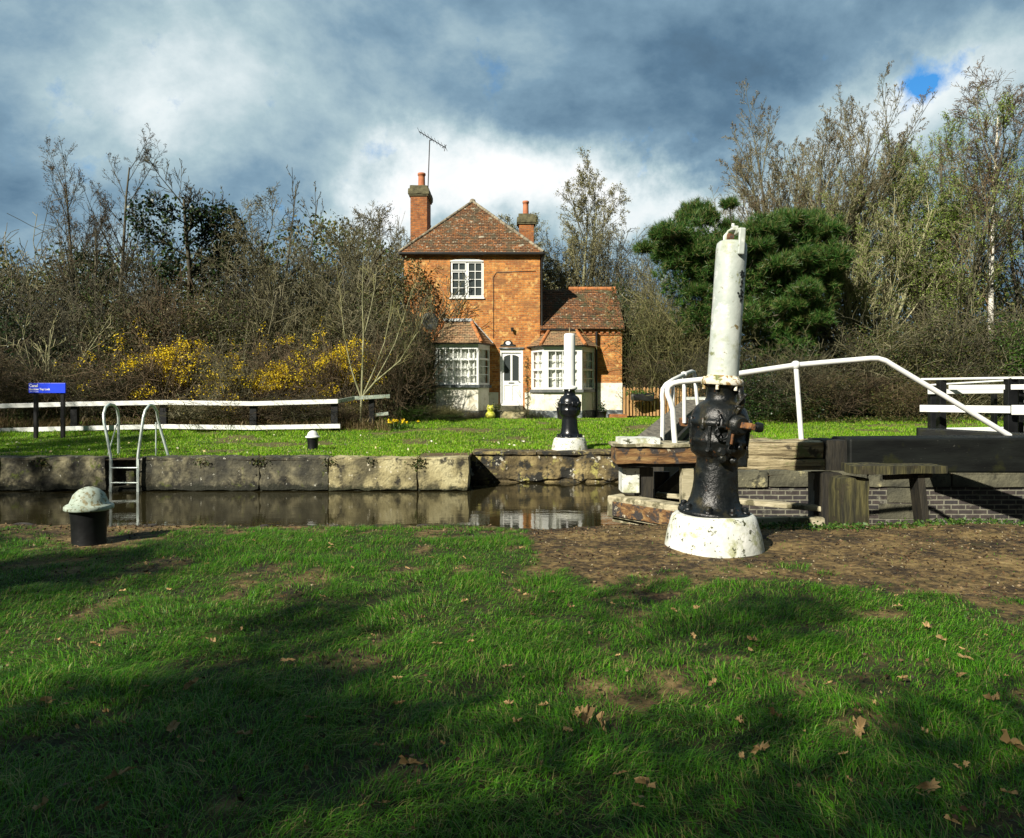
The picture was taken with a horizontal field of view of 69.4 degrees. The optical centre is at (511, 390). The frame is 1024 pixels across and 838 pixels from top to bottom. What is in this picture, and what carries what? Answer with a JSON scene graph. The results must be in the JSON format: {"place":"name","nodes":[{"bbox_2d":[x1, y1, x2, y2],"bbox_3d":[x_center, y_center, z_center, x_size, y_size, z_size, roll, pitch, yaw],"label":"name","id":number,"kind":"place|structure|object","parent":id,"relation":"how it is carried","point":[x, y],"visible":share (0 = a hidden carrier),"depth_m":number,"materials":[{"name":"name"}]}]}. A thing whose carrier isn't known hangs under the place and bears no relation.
{"place":"outdoors","nodes":[
{"label":"outdoors","id":0,"kind":"place"},
{"bbox_2d":[0,394,1002,475],"bbox_3d":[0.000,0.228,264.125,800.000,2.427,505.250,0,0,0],"label":"bank","id":1,"kind":"structure","parent":0,"point":[415,440],"depth_m":20.93,"materials":[{"name":"plant"}]},
{"bbox_2d":[0,227,66,353],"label":"evergreen bush","id":2,"kind":"object","parent":1,"relation":"on","point":[2,274],"visible":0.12,"depth_m":29.67,"materials":[{"name":"green plant"}]},
{"bbox_2d":[0,333,88,422],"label":"bramble bush","id":3,"kind":"object","parent":1,"relation":"on","point":[5,363],"visible":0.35,"depth_m":22.57,"materials":[{"name":"brown plant"}]},
{"bbox_2d":[29,383,65,437],"bbox_3d":[-12.782,0.620,20.396,1.005,1.660,0.147,0,0,0],"label":"lock sign","id":4,"kind":"object","parent":1,"relation":"on","point":[35,389],"visible":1,"depth_m":20.38,"materials":[{"name":"metal"}]},
{"bbox_2d":[0,264,106,415],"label":"evergreen bush","id":5,"kind":"object","parent":1,"relation":"on","point":[34,320],"visible":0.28,"depth_m":26.04,"materials":[{"name":"green plant"}]},
{"bbox_2d":[0,345,110,424],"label":"hedge bush","id":6,"kind":"object","parent":1,"relation":"on","point":[16,394],"visible":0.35,"depth_m":22.69,"materials":[{"name":"brown plant"}]},
{"bbox_2d":[0,304,129,419],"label":"sapling","id":7,"kind":"object","parent":1,"relation":"on","point":[48,353],"visible":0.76,"depth_m":23.34,"materials":[{"name":"brown plant"}]},
{"bbox_2d":[4,134,126,412],"bbox_3d":[-17.353,-4.463,29.565,3.522,10.994,4.290,0,0,0],"label":"bare tree","id":8,"kind":"object","parent":1,"relation":"on","point":[70,246],"visible":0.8,"depth_m":29.03,"materials":[{"name":"grey plant"}]},
{"bbox_2d":[0,283,132,417],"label":"evergreen bush","id":9,"kind":"object","parent":1,"relation":"on","point":[57,349],"visible":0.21,"depth_m":25.06,"materials":[{"name":"green plant"}]},
{"bbox_2d":[0,194,149,400],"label":"hedge bush","id":10,"kind":"object","parent":1,"relation":"on","point":[27,283],"visible":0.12,"depth_m":30.03,"materials":[{"name":"plant"}]},
{"bbox_2d":[0,347,150,422],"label":"bramble bush","id":11,"kind":"object","parent":1,"relation":"on","point":[55,381],"visible":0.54,"depth_m":22.64,"materials":[{"name":"brown plant"}]},
{"bbox_2d":[0,233,179,412],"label":"hedge bush","id":12,"kind":"object","parent":1,"relation":"on","point":[56,292],"visible":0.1,"depth_m":29.88,"materials":[{"name":"brown plant"}]},
{"bbox_2d":[2,246,220,416],"bbox_3d":[-13.814,-2.061,26.254,7.409,6.313,5.804,0,0,30],"label":"hedge bush","id":13,"kind":"object","parent":1,"relation":"on","point":[95,326],"visible":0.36,"depth_m":25.18,"materials":[{"name":"brown plant"}]},
{"bbox_2d":[29,207,197,412],"bbox_3d":[-16.171,-3.245,29.890,7.411,8.872,5.892,0,0,9],"label":"bush","id":14,"kind":"object","parent":1,"relation":"on","point":[152,259],"visible":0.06,"depth_m":29.35,"materials":[{"name":"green plant"}]},
{"bbox_2d":[34,364,193,422],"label":"hedge bush","id":15,"kind":"object","parent":1,"relation":"on","point":[86,413],"visible":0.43,"depth_m":22.73,"materials":[{"name":"brown plant"}]},
{"bbox_2d":[65,123,169,414],"bbox_3d":[-15.279,-4.818,29.122,4.504,11.711,3.651,0,0,0],"label":"bare tree","id":16,"kind":"object","parent":1,"relation":"on","point":[96,243],"visible":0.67,"depth_m":28.99,"materials":[{"name":"brown plant"}]},
{"bbox_2d":[54,318,262,422],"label":"forsythia bush","id":17,"kind":"object","parent":1,"relation":"on","point":[170,360],"visible":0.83,"depth_m":22.93,"materials":[{"name":"yellow plant"}]},
{"bbox_2d":[61,223,280,411],"bbox_3d":[-12.828,-3.034,31.032,10.538,8.348,5.841,0,0,-26],"label":"hedge bush","id":18,"kind":"object","parent":1,"relation":"on","point":[194,285],"visible":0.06,"depth_m":30.17,"materials":[{"name":"brown plant"}]},
{"bbox_2d":[81,258,281,416],"bbox_3d":[-11.717,-1.833,25.650,6.969,5.898,6.221,0,0,24],"label":"bramble bush","id":19,"kind":"object","parent":1,"relation":"on","point":[162,332],"visible":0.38,"depth_m":25.03,"materials":[{"name":"brown plant"}]},
{"bbox_2d":[119,143,253,407],"bbox_3d":[-12.113,-3.849,27.930,4.667,9.747,3.472,0,0,-44],"label":"ivy clad tree","id":20,"kind":"object","parent":1,"relation":"on","point":[210,226],"visible":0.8,"depth_m":27.28,"materials":[{"name":"green plant"}]},
{"bbox_2d":[124,393,263,424],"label":"bramble bush","id":21,"kind":"object","parent":1,"relation":"on","point":[190,412],"visible":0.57,"depth_m":22.14,"materials":[{"name":"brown plant"}]},
{"bbox_2d":[0,394,389,431],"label":"rail fence","id":22,"kind":"object","parent":1,"relation":"on","point":[74,416],"visible":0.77,"depth_m":21.43,"materials":[{"name":"white wood"}]},
{"bbox_2d":[0,415,402,431],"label":"dry grass","id":23,"kind":"structure","parent":1,"relation":"on","point":[348,425],"depth_m":21.89,"materials":[{"name":"plant"}]},
{"bbox_2d":[121,251,330,415],"bbox_3d":[-9.944,-2.059,26.163,6.903,6.318,5.745,0,0,14],"label":"hedge bush","id":24,"kind":"object","parent":1,"relation":"on","point":[226,334],"visible":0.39,"depth_m":25.22,"materials":[{"name":"brown plant"}]},
{"bbox_2d":[184,331,277,424],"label":"bramble bush","id":25,"kind":"object","parent":1,"relation":"on","point":[215,370],"visible":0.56,"depth_m":22.61,"materials":[{"name":"brown plant"}]},
{"bbox_2d":[0,455,469,490],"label":"stone wall","id":26,"kind":"structure","parent":1,"relation":"on","point":[242,473],"depth_m":15.30,"materials":[{"name":"stone"}]},
{"bbox_2d":[102,403,168,491],"bbox_3d":[-8.059,1.530,15.606,1.314,2.556,0.843,0,0,0],"label":"steel ladder","id":27,"kind":"object","parent":26,"relation":"attached to","point":[111,467],"visible":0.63,"depth_m":15.24,"materials":[{"name":"metal"}]},
{"bbox_2d":[147,199,369,407],"bbox_3d":[-9.560,-3.188,30.112,8.938,8.669,6.561,0,0,-9],"label":"hedge bush","id":28,"kind":"object","parent":1,"relation":"on","point":[243,277],"visible":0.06,"depth_m":29.04,"materials":[{"name":"brown plant"}]},
{"bbox_2d":[185,390,340,424],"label":"bramble bush","id":29,"kind":"object","parent":1,"relation":"on","point":[246,415],"visible":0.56,"depth_m":22.03,"materials":[{"name":"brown plant"}]},
{"bbox_2d":[204,165,323,396],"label":"bare tree","id":30,"kind":"object","parent":1,"relation":"on","point":[293,204],"visible":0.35,"depth_m":28.91,"materials":[{"name":"brown plant"}]},
{"bbox_2d":[181,325,354,420],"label":"forsythia bush","id":31,"kind":"object","parent":1,"relation":"on","point":[279,387],"visible":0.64,"depth_m":22.95,"materials":[{"name":"yellow plant"}]},
{"bbox_2d":[164,255,384,414],"bbox_3d":[-7.740,-1.743,25.646,7.082,5.617,5.525,0,0,9],"label":"hedge bush","id":32,"kind":"object","parent":1,"relation":"on","point":[283,327],"visible":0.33,"depth_m":25.10,"materials":[{"name":"brown plant"}]},
{"bbox_2d":[194,181,415,412],"bbox_3d":[-7.383,-3.530,28.831,8.942,9.258,8.470,0,0,-20],"label":"round bare tree","id":33,"kind":"object","parent":1,"relation":"on","point":[261,260],"visible":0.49,"depth_m":26.43,"materials":[{"name":"brown plant"}]},
{"bbox_2d":[239,387,377,424],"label":"hedge bush","id":34,"kind":"object","parent":1,"relation":"on","point":[311,415],"visible":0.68,"depth_m":22.05,"materials":[{"name":"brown plant"}]},
{"bbox_2d":[263,220,395,412],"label":"hedge bush","id":35,"kind":"object","parent":1,"relation":"on","point":[317,269],"visible":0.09,"depth_m":29.29,"materials":[{"name":"brown plant"}]},
{"bbox_2d":[270,316,396,419],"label":"forsythia bush","id":36,"kind":"object","parent":1,"relation":"on","point":[332,377],"visible":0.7,"depth_m":23.17,"materials":[{"name":"yellow plant"}]},
{"bbox_2d":[263,261,413,416],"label":"bramble bush","id":37,"kind":"object","parent":1,"relation":"on","point":[302,332],"visible":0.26,"depth_m":25.15,"materials":[{"name":"brown plant"}]},
{"bbox_2d":[314,399,394,426],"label":"bramble bush","id":38,"kind":"object","parent":1,"relation":"on","point":[346,414],"visible":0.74,"depth_m":22.18,"materials":[{"name":"brown plant"}]},
{"bbox_2d":[312,213,404,412],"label":"hedge bush","id":39,"kind":"object","parent":1,"relation":"on","point":[332,272],"visible":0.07,"depth_m":28.55,"materials":[{"name":"brown plant"}]},
{"bbox_2d":[293,217,439,411],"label":"bare tree","id":40,"kind":"object","parent":1,"relation":"on","point":[330,232],"visible":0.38,"depth_m":26.52,"materials":[{"name":"brown plant"}]},
{"bbox_2d":[318,236,435,416],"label":"hedge bush","id":41,"kind":"object","parent":1,"relation":"on","point":[368,306],"visible":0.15,"depth_m":25.58,"materials":[{"name":"brown plant"}]},
{"bbox_2d":[325,247,431,425],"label":"sapling","id":42,"kind":"object","parent":1,"relation":"on","point":[362,393],"visible":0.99,"depth_m":22.38,"materials":[{"name":"brown plant"}]},
{"bbox_2d":[340,316,460,420],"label":"bramble bush","id":43,"kind":"object","parent":1,"relation":"on","point":[392,378],"visible":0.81,"depth_m":23.34,"materials":[{"name":"brown plant"}]},
{"bbox_2d":[376,400,439,421],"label":"garden shrub","id":44,"kind":"object","parent":1,"relation":"on","point":[420,411],"visible":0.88,"depth_m":23.50,"materials":[{"name":"green plant"}]},
{"bbox_2d":[364,274,456,419],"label":"hedge bush","id":45,"kind":"object","parent":1,"relation":"on","point":[425,339],"visible":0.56,"depth_m":24.18,"materials":[{"name":"brown plant"}]},
{"bbox_2d":[398,131,624,418],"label":"brick house","id":46,"kind":"structure","parent":1,"relation":"on","point":[507,327],"depth_m":25.70,"materials":[{"name":"brick"}]},
{"bbox_2d":[372,256,477,414],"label":"climbing plant","id":47,"kind":"object","parent":46,"relation":"attached to","point":[405,289],"visible":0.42,"depth_m":25.18,"materials":[{"name":"brown plant"}]},
{"bbox_2d":[428,318,494,417],"bbox_3d":[-1.769,-0.596,25.180,2.358,3.792,1.135,0,0,0],"label":"bay window","id":48,"kind":"structure","parent":46,"relation":"in","point":[467,387],"depth_m":24.92,"materials":[{"name":"white paint"}]},
{"bbox_2d":[449,258,484,298],"bbox_3d":[-1.567,-3.893,25.725,1.223,1.416,0.170,0,0,0],"label":"window","id":49,"kind":"structure","parent":46,"relation":"in","point":[474,268],"depth_m":25.75,"materials":[{"name":"white paint"}]},
{"bbox_2d":[502,353,520,403],"bbox_3d":[-0.021,-0.403,25.765,0.687,1.826,0.101,0,0,0],"label":"door","id":50,"kind":"structure","parent":46,"relation":"in","point":[511,362],"depth_m":25.79,"materials":[{"name":"white paint"}]},
{"bbox_2d":[527,329,598,418],"bbox_3d":[1.773,-0.431,25.200,2.565,3.462,1.160,0,0,0],"label":"bay window","id":51,"kind":"structure","parent":46,"relation":"in","point":[548,349],"depth_m":24.95,"materials":[{"name":"white paint"}]},
{"bbox_2d":[0,201,1023,403],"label":"distant wood","id":52,"kind":"object","parent":1,"relation":"on","point":[324,257],"visible":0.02,"depth_m":39.75,"materials":[{"name":"brown plant"}]},
{"bbox_2d":[470,450,618,481],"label":"stone wall","id":53,"kind":"structure","parent":1,"relation":"on","point":[542,466],"depth_m":16.72,"materials":[{"name":"stone"}]},
{"bbox_2d":[552,327,587,449],"bbox_3d":[1.382,-0.019,17.720,0.871,2.994,0.866,0,0,-23],"label":"paddle gear","id":54,"kind":"object","parent":1,"relation":"on","point":[569,437],"visible":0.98,"depth_m":17.56,"materials":[{"name":"white paint"}]},
{"bbox_2d":[497,146,646,300],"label":"budding tree","id":55,"kind":"object","parent":1,"relation":"on","point":[556,273],"visible":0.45,"depth_m":32.36,"materials":[{"name":"green plant"}]},
{"bbox_2d":[565,255,670,415],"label":"evergreen bush","id":56,"kind":"object","parent":1,"relation":"on","point":[629,296],"visible":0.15,"depth_m":27.13,"materials":[{"name":"green plant"}]},
{"bbox_2d":[568,224,686,313],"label":"bare tree","id":57,"kind":"object","parent":1,"relation":"on","point":[609,252],"visible":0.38,"depth_m":32.55,"materials":[{"name":"brown plant"}]},
{"bbox_2d":[615,338,673,417],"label":"bramble bush","id":58,"kind":"object","parent":1,"relation":"on","point":[645,384],"visible":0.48,"depth_m":25.84,"materials":[{"name":"brown plant"}]},
{"bbox_2d":[571,256,753,416],"bbox_3d":[5.202,-2.022,26.137,6.120,6.207,5.060,0,0,9],"label":"bramble bush","id":59,"kind":"object","parent":1,"relation":"on","point":[644,336],"visible":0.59,"depth_m":25.69,"materials":[{"name":"brown plant"}]},
{"bbox_2d":[622,385,704,415],"bbox_3d":[5.658,0.455,25.494,3.679,1.291,0.611,0,0,0],"label":"picket fence","id":60,"kind":"object","parent":1,"relation":"on","point":[626,409],"visible":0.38,"depth_m":25.50,"materials":[{"name":"wood"}]},
{"bbox_2d":[610,263,742,401],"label":"hedge bush","id":61,"kind":"object","parent":1,"relation":"on","point":[649,301],"visible":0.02,"depth_m":30.86,"materials":[{"name":"brown plant"}]},
{"bbox_2d":[621,259,745,412],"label":"bare tree","id":62,"kind":"object","parent":1,"relation":"on","point":[652,299],"visible":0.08,"depth_m":29.39,"materials":[{"name":"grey plant"}]},
{"bbox_2d":[623,290,776,411],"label":"bramble bush","id":63,"kind":"object","parent":1,"relation":"on","point":[685,350],"visible":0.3,"depth_m":25.43,"materials":[{"name":"brown plant"}]},
{"bbox_2d":[637,339,774,413],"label":"hedge bush","id":64,"kind":"object","parent":1,"relation":"on","point":[697,360],"visible":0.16,"depth_m":24.07,"materials":[{"name":"brown plant"}]},
{"bbox_2d":[631,194,856,416],"bbox_3d":[8.020,-2.908,25.190,7.926,7.958,5.029,0,0,0],"label":"pine tree","id":65,"kind":"object","parent":1,"relation":"on","point":[807,266],"visible":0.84,"depth_m":24.20,"materials":[{"name":"green plant"}]},
{"bbox_2d":[650,348,858,421],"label":"evergreen bush","id":66,"kind":"object","parent":1,"relation":"on","point":[751,398],"visible":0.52,"depth_m":23.13,"materials":[{"name":"green plant"}]},
{"bbox_2d":[745,385,822,419],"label":"hedge bush","id":67,"kind":"object","parent":1,"relation":"on","point":[779,415],"visible":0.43,"depth_m":23.32,"materials":[{"name":"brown plant"}]},
{"bbox_2d":[680,324,915,416],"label":"evergreen bush","id":68,"kind":"object","parent":1,"relation":"on","point":[841,366],"visible":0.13,"depth_m":24.78,"materials":[{"name":"green plant"}]},
{"bbox_2d":[739,327,859,419],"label":"hedge bush","id":69,"kind":"object","parent":1,"relation":"on","point":[792,377],"visible":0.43,"depth_m":23.65,"materials":[{"name":"brown plant"}]},
{"bbox_2d":[701,60,937,369],"bbox_3d":[11.595,-5.925,29.877,8.253,13.958,9.045,0,0,0],"label":"bare tree","id":70,"kind":"object","parent":1,"relation":"on","point":[763,203],"visible":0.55,"depth_m":28.07,"materials":[{"name":"grey plant"}]},
{"bbox_2d":[768,361,920,421],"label":"bramble bush","id":71,"kind":"object","parent":1,"relation":"on","point":[841,391],"visible":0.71,"depth_m":23.38,"materials":[{"name":"brown plant"}]},
{"bbox_2d":[741,296,966,415],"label":"hedge bush","id":72,"kind":"object","parent":1,"relation":"on","point":[869,321],"visible":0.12,"depth_m":27.08,"materials":[{"name":"brown plant"}]},
{"bbox_2d":[694,469,1023,523],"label":"brick wall","id":73,"kind":"structure","parent":1,"relation":"on","point":[970,496],"depth_m":11.55,"materials":[{"name":"grey brick"}]},
{"bbox_2d":[626,370,705,497],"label":"lock gate","id":74,"kind":"structure","parent":73,"relation":"attached to","point":[660,427],"depth_m":11.27,"materials":[{"name":"grey wood"}]},
{"bbox_2d":[783,146,962,415],"bbox_3d":[13.671,-4.323,27.994,6.793,10.775,5.388,0,0,0],"label":"bare tree","id":75,"kind":"object","parent":1,"relation":"on","point":[862,268],"visible":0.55,"depth_m":27.19,"materials":[{"name":"brown plant"}]},
{"bbox_2d":[749,414,1002,423],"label":"weeds","id":76,"kind":"object","parent":1,"relation":"on","point":[854,420],"visible":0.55,"depth_m":23.30,"materials":[{"name":"green plant"}]},
{"bbox_2d":[800,293,978,417],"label":"hedge bush","id":77,"kind":"object","parent":1,"relation":"on","point":[881,366],"visible":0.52,"depth_m":24.80,"materials":[{"name":"brown plant"}]},
{"bbox_2d":[838,370,985,421],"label":"bramble bush","id":78,"kind":"object","parent":1,"relation":"on","point":[894,407],"visible":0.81,"depth_m":23.64,"materials":[{"name":"brown plant"}]},
{"bbox_2d":[810,292,1022,416],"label":"hedge bush","id":79,"kind":"object","parent":1,"relation":"on","point":[947,356],"visible":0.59,"depth_m":24.74,"materials":[{"name":"brown plant"}]},
{"bbox_2d":[837,162,1001,412],"bbox_3d":[16.380,-4.351,30.758,6.597,10.822,6.328,0,0,37],"label":"willow tree","id":80,"kind":"object","parent":1,"relation":"on","point":[951,214],"visible":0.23,"depth_m":28.36,"materials":[{"name":"green plant"}]},
{"bbox_2d":[832,287,1019,414],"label":"hedge bush","id":81,"kind":"object","parent":1,"relation":"on","point":[936,337],"visible":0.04,"depth_m":27.69,"materials":[{"name":"brown plant"}]},
{"bbox_2d":[844,84,1023,362],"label":"willow tree","id":82,"kind":"object","parent":1,"relation":"on","point":[975,276],"visible":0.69,"depth_m":27.23,"materials":[{"name":"green plant"}]},
{"bbox_2d":[892,358,1023,419],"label":"bramble bush","id":83,"kind":"object","parent":1,"relation":"on","point":[979,402],"visible":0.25,"depth_m":23.96,"materials":[{"name":"brown plant"}]},
{"bbox_2d":[897,269,1023,416],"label":"hedge bush","id":84,"kind":"object","parent":1,"relation":"on","point":[987,339],"visible":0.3,"depth_m":25.32,"materials":[{"name":"brown plant"}]},
{"bbox_2d":[928,380,1002,431],"bbox_3d":[9.745,0.329,13.671,3.635,1.059,1.577,0,0,0],"label":"rail fence","id":85,"kind":"object","parent":1,"relation":"on","point":[931,415],"visible":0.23,"depth_m":14.09,"materials":[{"name":"black paint"}]},
{"bbox_2d":[912,293,1023,416],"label":"ivy bush","id":86,"kind":"object","parent":1,"relation":"on","point":[1011,358],"visible":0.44,"depth_m":24.86,"materials":[{"name":"green plant"}]},
{"bbox_2d":[920,377,1023,432],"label":"rail fence","id":87,"kind":"object","parent":1,"relation":"on","point":[1011,409],"visible":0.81,"depth_m":11.74,"materials":[{"name":"black paint"}]},
{"bbox_2d":[924,56,1023,367],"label":"birch tree","id":88,"kind":"object","parent":1,"relation":"on","point":[991,290],"visible":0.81,"depth_m":26.39,"materials":[{"name":"white plant"}]},
{"bbox_2d":[953,115,1023,333],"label":"bare tree","id":89,"kind":"object","parent":1,"relation":"on","point":[1015,280],"visible":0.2,"depth_m":29.03,"materials":[{"name":"grey plant"}]},
{"bbox_2d":[0,523,1023,837],"bbox_3d":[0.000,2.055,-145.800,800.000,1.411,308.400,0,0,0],"label":"ground","id":90,"kind":"structure","parent":0,"point":[778,545],"depth_m":3.83,"materials":[{"name":"soil"}]},
{"bbox_2d":[63,486,113,545],"bbox_3d":[-3.889,1.205,6.800,0.412,0.650,0.412,0,0,0],"label":"mooring bollard","id":91,"kind":"object","parent":90,"relation":"on","point":[88,508],"visible":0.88,"depth_m":6.68,"materials":[{"name":"metal"}]},
{"bbox_2d":[0,522,1023,837],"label":"grass","id":92,"kind":"structure","parent":90,"relation":"on","point":[854,756],"depth_m":3.27,"materials":[{"name":"plant"}]},
{"bbox_2d":[0,522,1023,598],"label":"leaf litter","id":93,"kind":"object","parent":90,"relation":"on","point":[765,568],"visible":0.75,"depth_m":6.64,"materials":[{"name":"plant"}]},
{"bbox_2d":[0,521,1023,837],"bbox_3d":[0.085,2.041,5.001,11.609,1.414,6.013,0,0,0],"label":"leaf litter","id":94,"kind":"object","parent":90,"relation":"on","point":[522,677],"visible":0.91,"depth_m":3.70,"materials":[{"name":"plant"}]},
{"bbox_2d":[304,523,1022,597],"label":"grit","id":95,"kind":"object","parent":90,"relation":"on","point":[998,581],"visible":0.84,"depth_m":6.30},
{"bbox_2d":[665,223,764,557],"bbox_3d":[1.817,-0.021,6.651,0.871,2.966,0.883,0,0,0],"label":"paddle gear","id":96,"kind":"object","parent":90,"relation":"on","point":[711,517],"visible":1,"depth_m":6.50,"materials":[{"name":"white paint"}]},
{"bbox_2d":[755,516,824,525],"bbox_3d":[2.975,1.443,8.068,0.852,0.157,0.153,0,0,0],"label":"timber log","id":97,"kind":"object","parent":90,"relation":"on","point":[794,519],"visible":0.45,"depth_m":8.01,"materials":[{"name":"wood"}]},
{"bbox_2d":[758,517,1023,531],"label":"weeds","id":98,"kind":"object","parent":90,"relation":"on","point":[776,525],"visible":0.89,"depth_m":7.67,"materials":[{"name":"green plant"}]},
{"bbox_2d":[841,462,947,522],"bbox_3d":[4.217,1.165,8.190,1.018,0.718,0.348,0,0,0],"label":"plank step","id":99,"kind":"object","parent":90,"relation":"on","point":[916,474],"visible":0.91,"depth_m":8.10,"materials":[{"name":"wood"}]},
{"bbox_2d":[0,482,1023,528],"bbox_3d":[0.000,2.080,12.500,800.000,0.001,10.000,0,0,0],"label":"water","id":100,"kind":"structure","parent":0,"point":[546,505],"depth_m":13.28,"materials":[{"name":"black liquid"}]},
{"bbox_2d":[607,356,1023,524],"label":"lock gate","id":101,"kind":"structure","parent":100,"relation":"in","point":[635,459],"depth_m":8.60,"materials":[{"name":"wood"}]},
{"bbox_2d":[811,471,841,524],"bbox_3d":[3.665,1.271,8.551,0.285,0.667,0.397,0,0,0],"label":"timber post","id":102,"kind":"object","parent":101,"relation":"attached to","point":[821,484],"visible":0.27,"depth_m":8.43,"materials":[{"name":"wood"}]},
{"bbox_2d":[829,475,868,524],"bbox_3d":[3.767,1.277,8.309,0.338,0.650,0.390,0,0,0],"label":"timber post","id":103,"kind":"object","parent":101,"relation":"attached to","point":[848,498],"visible":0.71,"depth_m":8.12,"materials":[{"name":"wood"}]},
{"bbox_2d":[0,0,1023,383],"label":"sky","id":104,"kind":"structure","parent":0,"point":[341,94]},
{"bbox_2d":[916,427,1023,435],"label":"footboard beam","id":105,"kind":"structure","parent":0,"point":[927,431],"depth_m":10.28,"materials":[{"name":"wood"}]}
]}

